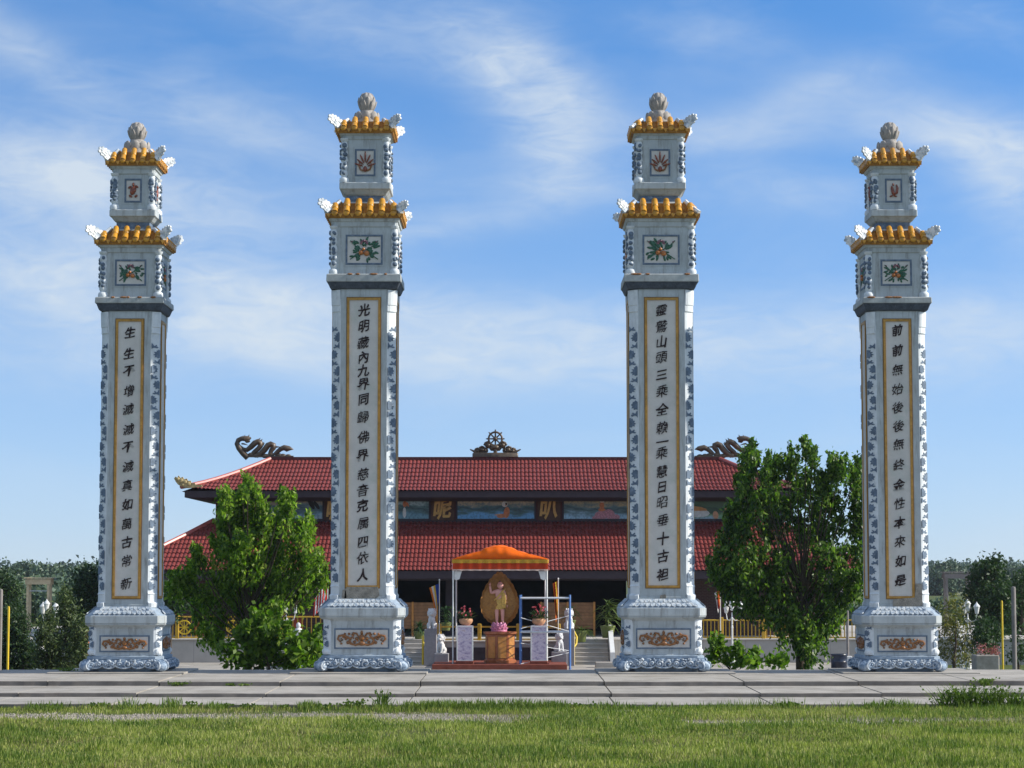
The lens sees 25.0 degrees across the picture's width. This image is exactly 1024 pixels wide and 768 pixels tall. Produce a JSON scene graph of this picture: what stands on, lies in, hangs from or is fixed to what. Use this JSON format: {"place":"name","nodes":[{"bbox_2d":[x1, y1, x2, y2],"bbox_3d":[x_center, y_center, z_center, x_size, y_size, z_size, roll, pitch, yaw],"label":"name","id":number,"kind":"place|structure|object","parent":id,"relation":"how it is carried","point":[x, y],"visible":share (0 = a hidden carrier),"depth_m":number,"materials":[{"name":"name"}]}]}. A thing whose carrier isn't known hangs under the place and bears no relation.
{"place":"outdoors","nodes":[
{"label":"outdoors","id":0,"kind":"place"},
{"bbox_2d":[313,589,327,616],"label":"flag","id":1,"kind":"object","parent":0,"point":[320,599],"visible":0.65,"depth_m":100.56,"materials":[{"name":"multicoloured fabric"}]},
{"bbox_2d":[424,629,436,665],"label":"granite block","id":2,"kind":"structure","parent":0,"point":[430,643],"depth_m":99.61,"materials":[{"name":"stone"}]},
{"bbox_2d":[427,608,436,628],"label":"stone lion","id":3,"kind":"object","parent":2,"relation":"on","point":[431,615],"visible":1,"depth_m":99.84},
{"bbox_2d":[0,709,1007,723],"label":"gravel","id":4,"kind":"structure","parent":0,"point":[148,716],"depth_m":43.76,"materials":[{"name":"gravel"}]},
{"bbox_2d":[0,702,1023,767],"bbox_3d":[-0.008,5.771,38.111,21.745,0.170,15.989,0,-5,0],"label":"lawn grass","id":5,"kind":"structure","parent":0,"point":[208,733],"depth_m":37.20,"materials":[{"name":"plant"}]},
{"bbox_2d":[0,670,1023,686],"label":"pavement platform","id":6,"kind":"structure","parent":0,"point":[746,678],"depth_m":52.82,"materials":[{"name":"concrete"}]},
{"bbox_2d":[46,668,980,675],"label":"pavement pads","id":7,"kind":"object","parent":6,"relation":"on","point":[425,671],"visible":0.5,"depth_m":55.39,"materials":[{"name":"concrete"}]},
{"bbox_2d":[79,122,183,671],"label":"gate pillar","id":8,"kind":"structure","parent":7,"relation":"on","point":[129,619],"depth_m":56.50,"materials":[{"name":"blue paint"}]},
{"bbox_2d":[314,92,412,671],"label":"gate pillar","id":9,"kind":"structure","parent":7,"relation":"on","point":[363,611],"depth_m":56.49,"materials":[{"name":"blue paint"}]},
{"bbox_2d":[612,92,711,671],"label":"gate pillar","id":10,"kind":"structure","parent":7,"relation":"on","point":[661,611],"depth_m":56.49,"materials":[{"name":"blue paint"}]},
{"bbox_2d":[844,122,947,671],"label":"gate pillar","id":11,"kind":"structure","parent":7,"relation":"on","point":[896,619],"depth_m":56.51,"materials":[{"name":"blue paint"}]},
{"bbox_2d":[0,685,1023,698],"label":"pavement step","id":12,"kind":"object","parent":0,"point":[466,691],"visible":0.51,"depth_m":49.38,"materials":[{"name":"concrete"}]},
{"bbox_2d":[970,677,999,685],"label":"weed","id":13,"kind":"object","parent":12,"relation":"on","point":[985,681],"visible":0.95,"depth_m":51.66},
{"bbox_2d":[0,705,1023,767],"bbox_3d":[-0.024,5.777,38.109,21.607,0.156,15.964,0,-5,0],"label":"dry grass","id":14,"kind":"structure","parent":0,"point":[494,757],"depth_m":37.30,"materials":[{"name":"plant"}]},
{"bbox_2d":[0,696,1023,709],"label":"pavement step","id":15,"kind":"object","parent":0,"point":[9,702],"visible":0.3,"depth_m":47.44,"materials":[{"name":"concrete"}]},
{"bbox_2d":[0,582,1023,767],"bbox_3d":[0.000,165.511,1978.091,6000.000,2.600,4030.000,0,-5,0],"label":"ground","id":16,"kind":"structure","parent":0,"point":[932,598],"depth_m":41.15,"materials":[{"name":"plant"}]},
{"bbox_2d":[0,589,2,669],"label":"timber post","id":17,"kind":"object","parent":16,"relation":"on","point":[1,601],"visible":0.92,"depth_m":60.15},
{"bbox_2d":[6,606,9,669],"bbox_3d":[-13.023,6.701,59.652,0.064,1.908,0.061,0,-5,0],"label":"bollard post","id":18,"kind":"object","parent":16,"relation":"on","point":[8,628],"visible":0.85,"depth_m":59.64,"materials":[{"name":"metal"}]},
{"bbox_2d":[1,598,18,669],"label":"juniper","id":19,"kind":"object","parent":16,"relation":"on","point":[4,641],"visible":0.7,"depth_m":83.36,"materials":[{"name":"green plant"}]},
{"bbox_2d":[0,558,31,626],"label":"dark tree","id":20,"kind":"object","parent":16,"relation":"on","point":[11,591],"visible":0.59,"depth_m":123.25,"materials":[{"name":"green plant"}]},
{"bbox_2d":[6,606,39,669],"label":"juniper","id":21,"kind":"object","parent":16,"relation":"on","point":[21,645],"visible":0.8,"depth_m":83.29,"materials":[{"name":"green plant"}]},
{"bbox_2d":[3,559,61,577],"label":"skyline tree","id":22,"kind":"object","parent":16,"relation":"on","point":[29,566],"visible":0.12,"depth_m":416.56,"materials":[{"name":"green plant"}]},
{"bbox_2d":[24,578,54,633],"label":"garden arbor","id":23,"kind":"object","parent":16,"relation":"on","point":[29,582],"visible":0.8,"depth_m":111.50,"materials":[{"name":"metal"}]},
{"bbox_2d":[25,605,65,669],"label":"juniper","id":24,"kind":"object","parent":16,"relation":"on","point":[49,656],"visible":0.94,"depth_m":79.33,"materials":[{"name":"green plant"}]},
{"bbox_2d":[39,599,57,620],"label":"lamp post","id":25,"kind":"object","parent":16,"relation":"on","point":[44,606],"visible":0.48,"depth_m":97.02,"materials":[{"name":"white glass"}]},
{"bbox_2d":[0,555,98,569],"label":"distant woods","id":26,"kind":"object","parent":16,"relation":"on","point":[50,563],"visible":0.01,"depth_m":949.71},
{"bbox_2d":[2,561,97,582],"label":"woods","id":27,"kind":"object","parent":16,"relation":"on","point":[35,570],"visible":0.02,"depth_m":398.19,"materials":[{"name":"green plant"}]},
{"bbox_2d":[50,579,86,667],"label":"juniper","id":28,"kind":"object","parent":16,"relation":"on","point":[64,615],"visible":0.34,"depth_m":81.41,"materials":[{"name":"green plant"}]},
{"bbox_2d":[63,608,88,667],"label":"juniper","id":29,"kind":"object","parent":16,"relation":"on","point":[79,645],"visible":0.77,"depth_m":79.36,"materials":[{"name":"green plant"}]},
{"bbox_2d":[62,555,98,619],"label":"dark tree","id":30,"kind":"object","parent":16,"relation":"on","point":[85,579],"visible":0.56,"depth_m":118.28,"materials":[{"name":"green plant"}]},
{"bbox_2d":[9,571,163,624],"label":"woods","id":31,"kind":"object","parent":16,"relation":"on","point":[38,598],"visible":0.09,"depth_m":199.71,"materials":[{"name":"green plant"}]},
{"bbox_2d":[88,702,108,709],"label":"weed","id":32,"kind":"object","parent":16,"relation":"on","point":[91,705],"visible":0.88,"depth_m":45.87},
{"bbox_2d":[163,569,193,653],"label":"dark tree","id":33,"kind":"object","parent":16,"relation":"on","point":[170,606],"visible":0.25,"depth_m":99.58,"materials":[{"name":"green plant"}]},
{"bbox_2d":[163,469,330,669],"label":"maple tree","id":34,"kind":"object","parent":16,"relation":"on","point":[234,549],"visible":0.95,"depth_m":65.54,"materials":[{"name":"green plant"}]},
{"bbox_2d":[238,703,262,709],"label":"weed","id":35,"kind":"object","parent":16,"relation":"on","point":[247,704],"visible":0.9,"depth_m":45.92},
{"bbox_2d":[216,600,323,669],"bbox_3d":[-6.483,7.072,62.130,3.008,2.488,1.876,0,-5,0],"label":"leafy bush","id":36,"kind":"object","parent":16,"relation":"on","point":[261,643],"visible":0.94,"depth_m":62.13,"materials":[{"name":"green plant"}]},
{"bbox_2d":[319,702,340,709],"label":"weed","id":37,"kind":"object","parent":16,"relation":"on","point":[327,705],"visible":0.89,"depth_m":45.93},
{"bbox_2d":[341,698,368,709],"bbox_3d":[-3.155,6.377,45.898,0.640,0.254,0.352,0,-5,0],"label":"weed","id":38,"kind":"object","parent":16,"relation":"on","point":[362,701],"visible":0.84,"depth_m":45.91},
{"bbox_2d":[369,688,394,709],"bbox_3d":[-2.575,6.265,45.913,0.550,0.482,0.302,0,-5,0],"label":"weed","id":39,"kind":"object","parent":16,"relation":"on","point":[384,698],"visible":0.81,"depth_m":45.88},
{"bbox_2d":[0,695,1023,711],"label":"step edge grass","id":40,"kind":"structure","parent":16,"relation":"on","point":[453,704],"depth_m":45.58,"materials":[{"name":"plant"}]},
{"bbox_2d":[14,640,1023,664],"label":"terrace wall","id":41,"kind":"structure","parent":16,"relation":"on","point":[186,651],"depth_m":103.37,"materials":[{"name":"grey concrete"}]},
{"bbox_2d":[446,647,553,660],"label":"dark plinth facing","id":42,"kind":"object","parent":41,"relation":"attached to","point":[478,653],"visible":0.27,"depth_m":100.53,"materials":[{"name":"stone"}]},
{"bbox_2d":[564,701,598,708],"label":"weed","id":43,"kind":"object","parent":16,"relation":"on","point":[579,704],"visible":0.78,"depth_m":45.93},
{"bbox_2d":[703,630,763,669],"bbox_3d":[5.876,7.462,62.039,1.736,1.690,1.421,-1,-5,16],"label":"leafy bush","id":44,"kind":"object","parent":16,"relation":"on","point":[750,658],"visible":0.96,"depth_m":61.98,"materials":[{"name":"green plant"}]},
{"bbox_2d":[724,601,742,666],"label":"lamp post","id":45,"kind":"object","parent":16,"relation":"on","point":[725,610],"visible":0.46,"depth_m":98.98,"materials":[{"name":"white metal"}]},
{"bbox_2d":[759,647,789,669],"bbox_3d":[7.189,7.798,62.972,0.936,1.274,1.136,0,-5,0],"label":"leafy bush","id":46,"kind":"object","parent":16,"relation":"on","point":[781,660],"visible":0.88,"depth_m":62.82,"materials":[{"name":"green plant"}]},
{"bbox_2d":[704,434,863,669],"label":"maple tree","id":47,"kind":"object","parent":16,"relation":"on","point":[800,628],"visible":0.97,"depth_m":68.29,"materials":[{"name":"green plant"}]},
{"bbox_2d":[626,557,1023,581],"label":"distant woods","id":48,"kind":"object","parent":16,"relation":"on","point":[966,562],"depth_m":966.94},
{"bbox_2d":[825,596,1020,625],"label":"woods","id":49,"kind":"object","parent":16,"relation":"on","point":[934,603],"visible":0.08,"depth_m":194.44,"materials":[{"name":"green plant"}]},
{"bbox_2d":[829,557,1023,587],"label":"woods","id":50,"kind":"object","parent":16,"relation":"on","point":[930,564],"depth_m":747.75,"materials":[{"name":"green plant"}]},
{"bbox_2d":[928,561,959,595],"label":"skyline tree","id":51,"kind":"object","parent":16,"relation":"on","point":[935,584],"visible":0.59,"depth_m":466.50,"materials":[{"name":"green plant"}]},
{"bbox_2d":[920,686,967,706],"bbox_3d":[8.594,6.219,45.760,1.223,0.546,0.463,0,-5,0],"label":"weed","id":52,"kind":"object","parent":16,"relation":"on","point":[947,700],"visible":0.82,"depth_m":45.71,"materials":[{"name":"plant"}]},
{"bbox_2d":[929,557,968,593],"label":"skyline tree","id":53,"kind":"object","parent":16,"relation":"on","point":[953,565],"visible":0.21,"depth_m":496.73,"materials":[{"name":"green plant"}]},
{"bbox_2d":[940,572,971,631],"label":"garden arbor","id":54,"kind":"object","parent":16,"relation":"on","point":[946,576],"visible":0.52,"depth_m":114.51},
{"bbox_2d":[934,592,978,668],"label":"yellow bush","id":55,"kind":"object","parent":16,"relation":"on","point":[955,628],"visible":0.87,"depth_m":94.74,"materials":[{"name":"green plant"}]},
{"bbox_2d":[951,621,963,668],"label":"garden statue","id":56,"kind":"object","parent":16,"relation":"on","point":[959,651],"visible":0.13,"depth_m":97.68,"materials":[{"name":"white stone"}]},
{"bbox_2d":[939,682,1001,706],"bbox_3d":[9.057,6.179,45.749,1.498,0.625,0.588,0,-5,0],"label":"weed","id":57,"kind":"object","parent":16,"relation":"on","point":[968,698],"visible":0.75,"depth_m":45.69,"materials":[{"name":"plant"}]},
{"bbox_2d":[962,599,979,669],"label":"lamp post","id":58,"kind":"object","parent":16,"relation":"on","point":[976,606],"visible":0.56,"depth_m":96.91,"materials":[{"name":"white metal"}]},
{"bbox_2d":[971,654,998,669],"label":"bed edging","id":59,"kind":"object","parent":16,"relation":"on","point":[985,662],"visible":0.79,"depth_m":91.41,"materials":[{"name":"concrete"}]},
{"bbox_2d":[973,642,1000,658],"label":"flowering bush","id":60,"kind":"object","parent":59,"relation":"on","point":[981,651],"visible":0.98,"depth_m":91.91,"materials":[{"name":"pink plant"}]},
{"bbox_2d":[968,613,1004,653],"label":"dark bush","id":61,"kind":"object","parent":16,"relation":"on","point":[990,632],"visible":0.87,"depth_m":95.32,"materials":[{"name":"green plant"}]},
{"bbox_2d":[957,549,1022,638],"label":"poplar tree","id":62,"kind":"object","parent":16,"relation":"on","point":[989,591],"visible":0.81,"depth_m":104.42,"materials":[{"name":"green plant"}]},
{"bbox_2d":[966,684,1013,706],"bbox_3d":[9.523,6.207,45.762,1.335,0.571,0.585,0,-5,0],"label":"weed","id":63,"kind":"object","parent":16,"relation":"on","point":[995,699],"visible":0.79,"depth_m":45.68,"materials":[{"name":"plant"}]},
{"bbox_2d":[1001,601,1003,669],"bbox_3d":[13.307,7.064,62.633,0.056,2.371,0.053,0,-5,0],"label":"bollard post","id":64,"kind":"object","parent":16,"relation":"on","point":[1002,644],"visible":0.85,"depth_m":62.63,"materials":[{"name":"metal"}]},
{"bbox_2d":[993,685,1023,706],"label":"weed","id":65,"kind":"object","parent":16,"relation":"on","point":[1016,698],"visible":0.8,"depth_m":45.68,"materials":[{"name":"plant"}]},
{"bbox_2d":[1003,566,1023,634],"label":"dark tree","id":66,"kind":"object","parent":16,"relation":"on","point":[1017,582],"visible":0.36,"depth_m":109.68,"materials":[{"name":"green plant"}]},
{"bbox_2d":[1003,561,1023,586],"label":"skyline tree","id":67,"kind":"object","parent":16,"relation":"on","point":[1012,568],"visible":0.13,"depth_m":615.49,"materials":[{"name":"green plant"}]},
{"bbox_2d":[1011,586,1016,669],"bbox_3d":[13.844,6.959,63.645,0.130,2.744,0.124,0,-5,0],"label":"timber post","id":68,"kind":"object","parent":16,"relation":"on","point":[1014,636],"visible":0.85,"depth_m":63.61,"materials":[{"name":"wood"}]},
{"bbox_2d":[1005,622,1023,669],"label":"dark bush","id":69,"kind":"object","parent":16,"relation":"on","point":[1020,653],"visible":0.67,"depth_m":67.59,"materials":[{"name":"green plant"}]},
{"bbox_2d":[0,0,1023,566],"label":"sky","id":70,"kind":"structure","parent":0,"point":[512,164],"materials":[{"name":"blue"}]},
{"bbox_2d":[176,663,850,669],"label":"courtyard paving","id":71,"kind":"structure","parent":0,"point":[217,666],"depth_m":98.98,"materials":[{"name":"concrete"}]},
{"bbox_2d":[404,639,421,664],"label":"stair flight","id":72,"kind":"object","parent":71,"relation":"on","point":[413,650],"visible":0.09,"depth_m":102.23,"materials":[{"name":"concrete"}]},
{"bbox_2d":[407,620,426,638],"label":"potted plant","id":73,"kind":"object","parent":72,"relation":"on","point":[419,634],"visible":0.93,"depth_m":103.16,"materials":[{"name":"green plant"}]},
{"bbox_2d":[422,636,423,664],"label":"handrail","id":74,"kind":"object","parent":71,"relation":"on","point":[422,650],"visible":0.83,"depth_m":100.83,"materials":[{"name":"metal"}]},
{"bbox_2d":[434,653,448,661],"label":"granite block","id":75,"kind":"structure","parent":71,"relation":"on","point":[443,657],"depth_m":97.98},
{"bbox_2d":[436,634,446,653],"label":"stone lion","id":76,"kind":"object","parent":75,"relation":"on","point":[441,648],"visible":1,"depth_m":98.23},
{"bbox_2d":[432,661,566,669],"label":"red dais","id":77,"kind":"object","parent":71,"relation":"on","point":[482,665],"visible":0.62,"depth_m":95.27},
{"bbox_2d":[456,625,473,663],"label":"flower stand","id":78,"kind":"object","parent":77,"relation":"on","point":[464,655],"visible":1,"depth_m":95.70,"materials":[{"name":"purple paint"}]},
{"bbox_2d":[457,605,477,625],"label":"flower pot","id":79,"kind":"object","parent":78,"relation":"on","point":[466,620],"visible":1,"depth_m":95.97,"materials":[{"name":"beige ceramic"}]},
{"bbox_2d":[480,571,518,623],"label":"golden halo","id":80,"kind":"object","parent":77,"relation":"on","point":[488,604],"visible":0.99,"depth_m":97.20,"materials":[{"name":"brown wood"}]},
{"bbox_2d":[483,631,516,663],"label":"statue pedestal","id":81,"kind":"object","parent":77,"relation":"on","point":[499,647],"visible":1,"depth_m":96.50,"materials":[{"name":"brown wood"}]},
{"bbox_2d":[490,622,507,631],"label":"lotus seat","id":82,"kind":"object","parent":81,"relation":"on","point":[499,627],"visible":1,"depth_m":96.85,"materials":[{"name":"pink ceramic"}]},
{"bbox_2d":[489,581,507,622],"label":"child statue","id":83,"kind":"object","parent":82,"relation":"on","point":[501,596],"visible":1,"depth_m":97.06,"materials":[{"name":"pink ceramic"}]},
{"bbox_2d":[530,625,547,663],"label":"flower stand","id":84,"kind":"object","parent":77,"relation":"on","point":[538,648],"visible":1,"depth_m":95.70,"materials":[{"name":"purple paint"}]},
{"bbox_2d":[530,603,550,625],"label":"flower pot","id":85,"kind":"object","parent":84,"relation":"on","point":[538,621],"visible":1,"depth_m":95.97,"materials":[{"name":"beige ceramic"}]},
{"bbox_2d":[452,545,548,663],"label":"canopy tent","id":86,"kind":"object","parent":71,"relation":"on","point":[498,558],"visible":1,"depth_m":96.48,"materials":[{"name":"orange fabric"}]},
{"bbox_2d":[519,595,571,669],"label":"scaffold","id":87,"kind":"object","parent":71,"relation":"on","point":[521,631],"visible":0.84,"depth_m":95.63,"materials":[{"name":"metal"}]},
{"bbox_2d":[551,651,566,663],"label":"granite block","id":88,"kind":"structure","parent":71,"relation":"on","point":[561,658],"depth_m":97.98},
{"bbox_2d":[554,633,564,651],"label":"stone lion","id":89,"kind":"object","parent":88,"relation":"on","point":[559,641],"visible":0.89,"depth_m":98.24},
{"bbox_2d":[575,639,609,664],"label":"stair flight","id":90,"kind":"object","parent":71,"relation":"on","point":[590,651],"visible":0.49,"depth_m":101.85,"materials":[{"name":"concrete"}]},
{"bbox_2d":[574,625,596,641],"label":"potted plant","id":91,"kind":"object","parent":90,"relation":"on","point":[581,634],"visible":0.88,"depth_m":101.84,"materials":[{"name":"green plant"}]},
{"bbox_2d":[591,598,620,637],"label":"potted plant","id":92,"kind":"object","parent":90,"relation":"on","point":[605,628],"visible":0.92,"depth_m":102.93,"materials":[{"name":"green plant"}]},
{"bbox_2d":[595,662,615,667],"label":"stone kerb","id":93,"kind":"structure","parent":71,"relation":"on","point":[603,664],"depth_m":97.66,"materials":[{"name":"stone"}]},
{"bbox_2d":[608,625,614,661],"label":"stair cheek","id":94,"kind":"object","parent":71,"relation":"on","point":[611,651],"visible":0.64,"depth_m":101.62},
{"bbox_2d":[830,654,846,667],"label":"plastic drum","id":95,"kind":"object","parent":71,"relation":"on","point":[838,660],"visible":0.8,"depth_m":96.09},
{"bbox_2d":[9,625,1023,641],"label":"terrace paving","id":96,"kind":"structure","parent":0,"point":[598,635],"depth_m":106.91,"materials":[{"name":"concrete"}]},
{"bbox_2d":[172,614,320,638],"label":"terrace railing","id":97,"kind":"object","parent":96,"relation":"on","point":[294,623],"visible":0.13,"depth_m":103.54,"materials":[{"name":"yellow paint"}]},
{"bbox_2d":[404,602,437,635],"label":"plank screen","id":98,"kind":"object","parent":96,"relation":"on","point":[417,611],"visible":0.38,"depth_m":107.06,"materials":[{"name":"brown wood"}]},
{"bbox_2d":[430,579,439,633],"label":"flag","id":99,"kind":"object","parent":96,"relation":"on","point":[435,592],"visible":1,"depth_m":100.88,"materials":[{"name":"multicoloured fabric"}]},
{"bbox_2d":[440,606,458,630],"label":"potted plant","id":100,"kind":"object","parent":96,"relation":"on","point":[445,609],"visible":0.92,"depth_m":101.81,"materials":[{"name":"green plant"}]},
{"bbox_2d":[437,624,560,639],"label":"terrace railing","id":101,"kind":"object","parent":96,"relation":"on","point":[478,626],"visible":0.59,"depth_m":100.79,"materials":[{"name":"yellow paint"}]},
{"bbox_2d":[164,429,862,635],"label":"temple hall","id":102,"kind":"structure","parent":96,"relation":"on","point":[566,517],"depth_m":111.92,"materials":[{"name":"red tile"}]},
{"bbox_2d":[553,578,558,629],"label":"flag","id":103,"kind":"object","parent":96,"relation":"on","point":[556,590],"visible":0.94,"depth_m":100.88,"materials":[{"name":"multicoloured fabric"}]},
{"bbox_2d":[540,602,594,635],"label":"plank screen","id":104,"kind":"object","parent":96,"relation":"on","point":[585,610],"visible":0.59,"depth_m":107.06,"materials":[{"name":"brown wood"}]},
{"bbox_2d":[702,617,855,638],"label":"terrace railing","id":105,"kind":"object","parent":96,"relation":"on","point":[763,634],"visible":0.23,"depth_m":103.52,"materials":[{"name":"yellow paint"}]},
{"bbox_2d":[715,592,720,630],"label":"flag","id":106,"kind":"object","parent":105,"relation":"attached to","point":[718,601],"visible":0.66,"depth_m":103.52,"materials":[{"name":"orange fabric"}]},
{"bbox_2d":[562,629,574,665],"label":"granite block","id":107,"kind":"structure","parent":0,"point":[565,640],"depth_m":99.61,"materials":[{"name":"stone"}]},
{"bbox_2d":[564,608,573,628],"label":"stone lion","id":108,"kind":"object","parent":107,"relation":"on","point":[566,623],"visible":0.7,"depth_m":99.86},
{"bbox_2d":[846,605,848,655],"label":"flag pole","id":109,"kind":"object","parent":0,"point":[847,637],"visible":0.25,"depth_m":98.41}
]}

